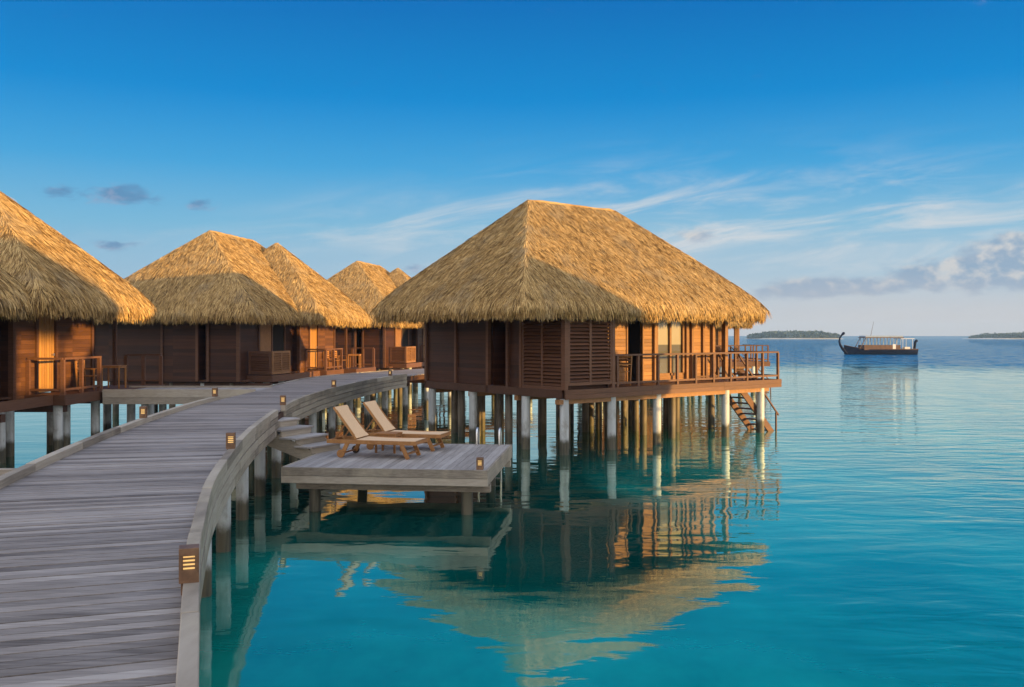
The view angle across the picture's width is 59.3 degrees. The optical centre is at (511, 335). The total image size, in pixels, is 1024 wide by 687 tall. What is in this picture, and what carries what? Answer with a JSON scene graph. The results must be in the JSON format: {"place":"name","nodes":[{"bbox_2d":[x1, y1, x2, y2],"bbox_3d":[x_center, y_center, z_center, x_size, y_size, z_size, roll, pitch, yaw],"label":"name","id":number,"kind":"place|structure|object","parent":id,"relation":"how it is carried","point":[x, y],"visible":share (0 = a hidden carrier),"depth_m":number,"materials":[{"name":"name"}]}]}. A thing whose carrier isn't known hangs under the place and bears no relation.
{"place":"outdoors","nodes":[
{"label":"outdoors","id":0,"kind":"place"},
{"bbox_2d":[0,336,1023,686],"bbox_3d":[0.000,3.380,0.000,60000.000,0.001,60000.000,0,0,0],"label":"water","id":1,"kind":"structure","parent":0,"point":[854,522],"depth_m":14.12,"materials":[{"name":"teal liquid"}]},
{"bbox_2d":[0,191,164,462],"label":"overwater bungalow","id":2,"kind":"object","parent":1,"relation":"on","point":[59,293],"visible":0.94,"depth_m":26.06,"materials":[{"name":"plant"}]},
{"bbox_2d":[39,313,54,392],"bbox_3d":[-13.882,0.473,26.785,0.110,2.398,1.034,0,0,0],"label":"door","id":3,"kind":"structure","parent":2,"relation":"in","point":[46,325],"depth_m":26.84,"materials":[{"name":"wood"}]},
{"bbox_2d":[75,360,102,389],"bbox_3d":[-13.390,1.232,28.490,0.630,0.923,0.590,0,0,0],"label":"armchair","id":4,"kind":"object","parent":2,"relation":"on","point":[77,370],"visible":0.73,"depth_m":28.24,"materials":[{"name":"brown wood"}]},
{"bbox_2d":[102,365,126,388],"bbox_3d":[-12.925,1.322,29.205,0.620,0.740,0.544,0,0,0],"label":"terrace table","id":5,"kind":"object","parent":2,"relation":"on","point":[114,366],"visible":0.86,"depth_m":28.95,"materials":[{"name":"brown wood"}]},
{"bbox_2d":[102,386,271,415],"bbox_3d":[-10.249,3.720,28.675,4.802,4.160,1.970,0,0,0],"label":"footbridge","id":6,"kind":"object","parent":1,"relation":"in","point":[162,396],"visible":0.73,"depth_m":27.70,"materials":[{"name":"wood"}]},
{"bbox_2d":[0,368,450,686],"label":"boardwalk","id":7,"kind":"structure","parent":1,"relation":"in","point":[97,530],"depth_m":8.15,"materials":[{"name":"wood"}]},
{"bbox_2d":[139,406,146,417],"bbox_3d":[-7.205,1.530,17.589,0.124,0.310,0.124,0,0,-8],"label":"bollard lamp","id":8,"kind":"object","parent":7,"relation":"on","point":[142,411],"visible":1,"depth_m":17.53,"materials":[{"name":"brown metal"}]},
{"bbox_2d":[179,544,198,595],"bbox_3d":[-2.110,1.530,5.882,0.124,0.310,0.124,0,0,-19],"label":"bollard lamp","id":9,"kind":"object","parent":7,"relation":"on","point":[188,563],"visible":0.98,"depth_m":5.83,"materials":[{"name":"brown metal"}]},
{"bbox_2d":[212,388,217,396],"bbox_3d":[-7.859,1.530,23.808,0.124,0.310,0.124,0,0,-2],"label":"bollard lamp","id":10,"kind":"object","parent":7,"relation":"on","point":[214,392],"visible":1,"depth_m":23.75,"materials":[{"name":"brown metal"}]},
{"bbox_2d":[226,432,235,449],"bbox_3d":[-4.004,1.530,12.816,0.124,0.310,0.124,0,0,-12],"label":"bollard lamp","id":11,"kind":"object","parent":7,"relation":"on","point":[230,440],"visible":0.95,"depth_m":12.76,"materials":[{"name":"brown metal"}]},
{"bbox_2d":[280,395,285,404],"bbox_3d":[-5.304,1.530,20.847,0.124,0.310,0.124,0,0,-7],"label":"bollard lamp","id":12,"kind":"object","parent":7,"relation":"on","point":[282,399],"visible":1,"depth_m":20.79,"materials":[{"name":"brown metal"}]},
{"bbox_2d":[331,380,335,386],"bbox_3d":[-5.572,1.530,28.145,0.124,0.310,0.124,0,0,2],"label":"bollard lamp","id":13,"kind":"object","parent":7,"relation":"on","point":[333,383],"visible":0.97,"depth_m":28.09,"materials":[{"name":"brown metal"}]},
{"bbox_2d":[94,230,375,414],"bbox_3d":[-12.953,-0.383,43.441,9.581,8.993,13.210,0,0,9],"label":"overwater bungalow","id":14,"kind":"object","parent":1,"relation":"on","point":[232,310],"visible":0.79,"depth_m":38.62,"materials":[{"name":"plant"}]},
{"bbox_2d":[260,323,270,367],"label":"door","id":15,"kind":"structure","parent":14,"relation":"in","point":[265,329],"depth_m":40.08,"materials":[{"name":"brown wood"}]},
{"bbox_2d":[273,323,283,355],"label":"doorway","id":16,"kind":"structure","parent":14,"relation":"in","point":[278,330],"depth_m":41.48,"materials":[{"name":"black"}]},
{"bbox_2d":[310,324,316,369],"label":"door","id":17,"kind":"structure","parent":14,"relation":"in","point":[313,330],"depth_m":44.99,"materials":[{"name":"wood"}]},
{"bbox_2d":[323,351,338,368],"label":"armchair","id":18,"kind":"object","parent":14,"relation":"on","point":[328,356],"visible":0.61,"depth_m":46.36,"materials":[{"name":"brown wood"}]},
{"bbox_2d":[331,351,346,367],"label":"armchair","id":19,"kind":"object","parent":14,"relation":"on","point":[336,355],"visible":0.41,"depth_m":47.25,"materials":[{"name":"brown wood"}]},
{"bbox_2d":[348,354,360,367],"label":"terrace table","id":20,"kind":"object","parent":14,"relation":"on","point":[350,355],"visible":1,"depth_m":47.11,"materials":[{"name":"brown wood"}]},
{"bbox_2d":[327,261,423,389],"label":"overwater bungalow","id":21,"kind":"object","parent":1,"relation":"on","point":[367,287],"visible":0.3,"depth_m":55.35,"materials":[{"name":"plant"}]},
{"bbox_2d":[396,327,400,351],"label":"door","id":22,"kind":"structure","parent":21,"relation":"in","point":[398,330],"depth_m":56.74,"materials":[{"name":"brown wood"}]},
{"bbox_2d":[402,327,407,351],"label":"doorway","id":23,"kind":"structure","parent":21,"relation":"in","point":[404,331],"depth_m":57.99,"materials":[{"name":"black"}]},
{"bbox_2d":[281,443,511,514],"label":"sun deck","id":24,"kind":"structure","parent":1,"relation":"in","point":[449,468],"depth_m":17.23,"materials":[{"name":"grey wood"}]},
{"bbox_2d":[267,417,340,458],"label":"wooden steps","id":25,"kind":"structure","parent":24,"relation":"on","point":[307,443],"depth_m":19.47,"materials":[{"name":"grey wood"}]},
{"bbox_2d":[327,405,427,459],"bbox_3d":[-2.800,1.992,18.720,1.960,1.049,0.790,0,0,14],"label":"sun lounger","id":26,"kind":"object","parent":24,"relation":"on","point":[354,426],"visible":1,"depth_m":18.63,"materials":[{"name":"beige fabric"}]},
{"bbox_2d":[374,431,402,453],"bbox_3d":[-2.660,2.290,19.400,0.480,0.420,0.434,0,0,14],"label":"side table","id":27,"kind":"object","parent":24,"relation":"on","point":[387,434],"visible":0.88,"depth_m":19.24,"materials":[{"name":"brown wood"}]},
{"bbox_2d":[363,400,450,451],"bbox_3d":[-2.400,1.992,20.020,1.960,1.049,0.790,0,0,14],"label":"sun lounger","id":28,"kind":"object","parent":24,"relation":"on","point":[379,416],"visible":0.64,"depth_m":19.97,"materials":[{"name":"beige fabric"}]},
{"bbox_2d":[476,457,483,469],"bbox_3d":[-0.598,2.430,16.854,0.124,0.310,0.124,0,0,7],"label":"bollard lamp","id":29,"kind":"object","parent":24,"relation":"on","point":[479,463],"visible":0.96,"depth_m":16.80,"materials":[{"name":"brown metal"}]},
{"bbox_2d":[476,427,501,481],"bbox_3d":[-0.531,3.049,20.710,0.568,1.903,0.367,0,0,7],"label":"swim ladder","id":30,"kind":"object","parent":24,"relation":"attached to","point":[499,437],"visible":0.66,"depth_m":20.81,"materials":[{"name":"metal"}]},
{"bbox_2d":[369,200,781,454],"bbox_3d":[2.623,-0.254,31.113,12.790,8.505,8.380,0,0,-39],"label":"overwater bungalow","id":31,"kind":"object","parent":1,"relation":"on","point":[565,305],"visible":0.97,"depth_m":28.48,"materials":[{"name":"beige plant"}]},
{"bbox_2d":[619,356,631,385],"bbox_3d":[3.316,1.078,28.014,0.630,0.923,0.590,0,0,-39],"label":"armchair","id":32,"kind":"object","parent":31,"relation":"on","point":[626,363],"visible":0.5,"depth_m":28.01,"materials":[{"name":"brown wood"}]},
{"bbox_2d":[626,319,643,380],"bbox_3d":[3.685,0.390,29.486,0.810,2.300,0.980,0,0,-39],"label":"doorway","id":33,"kind":"structure","parent":31,"relation":"in","point":[632,328],"depth_m":29.55,"materials":[{"name":"black"}]},
{"bbox_2d":[657,318,683,375],"bbox_3d":[5.277,0.280,30.194,1.400,2.080,0.120,0,0,-39],"label":"window","id":34,"kind":"structure","parent":31,"relation":"in","point":[670,336],"depth_m":30.17,"materials":[{"name":"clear glass"}]},
{"bbox_2d":[715,320,770,392],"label":"overwater bungalow","id":35,"kind":"object","parent":1,"relation":"on","point":[740,367],"visible":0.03,"depth_m":53.68,"materials":[{"name":"wood"}]},
{"bbox_2d":[838,322,917,354],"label":"wooden boat","id":36,"kind":"object","parent":1,"relation":"on","point":[880,349],"visible":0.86,"depth_m":162.74,"materials":[{"name":"blue paint"}]},
{"bbox_2d":[0,0,1023,335],"label":"sky","id":37,"kind":"structure","parent":0,"point":[848,166],"materials":[{"name":"blue"}]},
{"bbox_2d":[747,338,841,338],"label":"island","id":38,"kind":"structure","parent":0,"point":[793,338],"depth_m":975.86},
{"bbox_2d":[747,330,839,337],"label":"woodland","id":39,"kind":"object","parent":38,"relation":"on","point":[795,334],"visible":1,"depth_m":978.37,"materials":[{"name":"green plant"}]},
{"bbox_2d":[965,338,1023,338],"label":"island","id":40,"kind":"structure","parent":0,"point":[994,338],"depth_m":980.99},
{"bbox_2d":[968,332,1023,337],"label":"woodland","id":41,"kind":"object","parent":40,"relation":"on","point":[1005,335],"visible":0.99,"depth_m":985.16,"materials":[{"name":"green plant"}]}
]}

